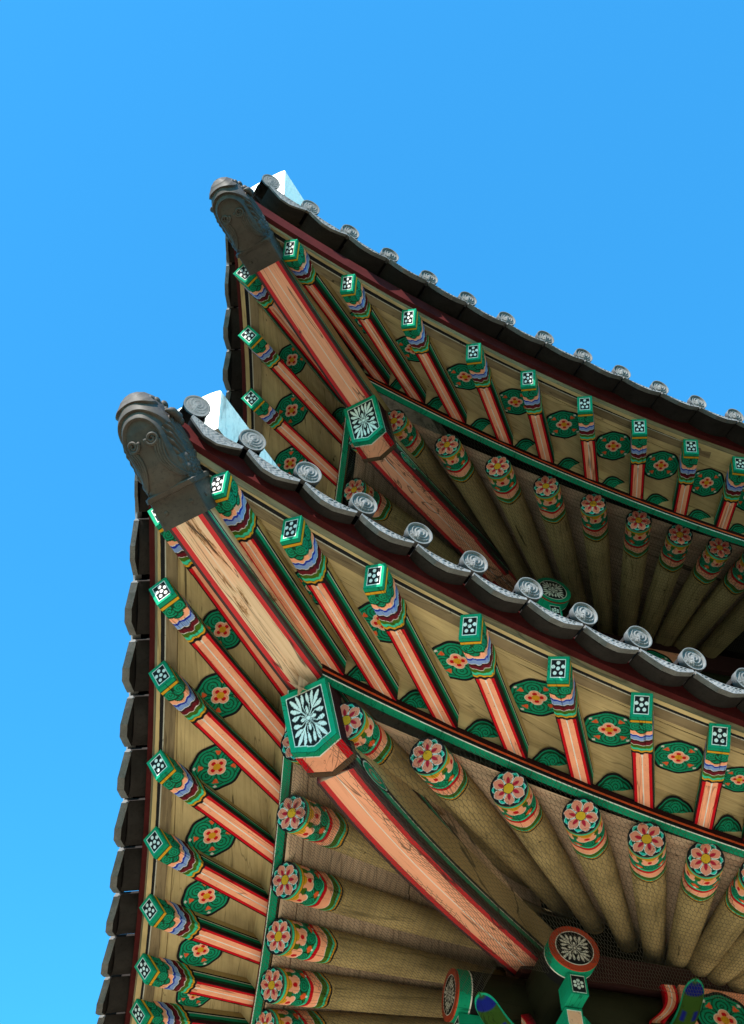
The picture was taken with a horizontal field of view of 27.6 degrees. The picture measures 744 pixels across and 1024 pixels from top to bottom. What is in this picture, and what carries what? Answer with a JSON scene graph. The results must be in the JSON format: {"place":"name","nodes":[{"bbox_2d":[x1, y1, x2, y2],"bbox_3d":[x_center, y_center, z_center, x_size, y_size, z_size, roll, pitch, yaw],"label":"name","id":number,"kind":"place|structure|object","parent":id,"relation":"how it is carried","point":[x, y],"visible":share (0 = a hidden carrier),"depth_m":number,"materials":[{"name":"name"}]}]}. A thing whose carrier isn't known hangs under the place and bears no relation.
{"place":"outdoors","nodes":[
{"label":"outdoors","id":0,"kind":"place"},
{"bbox_2d":[0,0,743,1023],"label":"sky","id":1,"kind":"structure","parent":0,"point":[572,168],"materials":[{"name":"blue"}]},
{"bbox_2d":[95,171,743,1023],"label":"temple hall","id":2,"kind":"structure","parent":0,"point":[279,599],"depth_m":8.43,"materials":[{"name":"paint"}]},
{"bbox_2d":[115,392,217,531],"bbox_3d":[-1.012,-0.274,7.332,0.327,0.360,0.669,-26,-86,15],"label":"dragon head tile","id":3,"kind":"object","parent":2,"relation":"attached to","point":[173,477],"visible":1,"depth_m":7.20,"materials":[{"name":"ceramic"}]},
{"bbox_2d":[209,177,282,275],"bbox_3d":[-0.888,-2.001,10.418,0.327,0.360,0.669,-26,-68,15],"label":"dragon head tile","id":4,"kind":"object","parent":2,"relation":"attached to","point":[242,222],"visible":1,"depth_m":10.29,"materials":[{"name":"ceramic"}]},
{"bbox_2d":[251,731,743,1023],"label":"bird net","id":5,"kind":"object","parent":2,"relation":"attached to","point":[490,916],"visible":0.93,"depth_m":8.27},
{"bbox_2d":[335,422,743,652],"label":"bird net","id":6,"kind":"object","parent":2,"relation":"attached to","point":[451,495],"visible":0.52,"depth_m":11.76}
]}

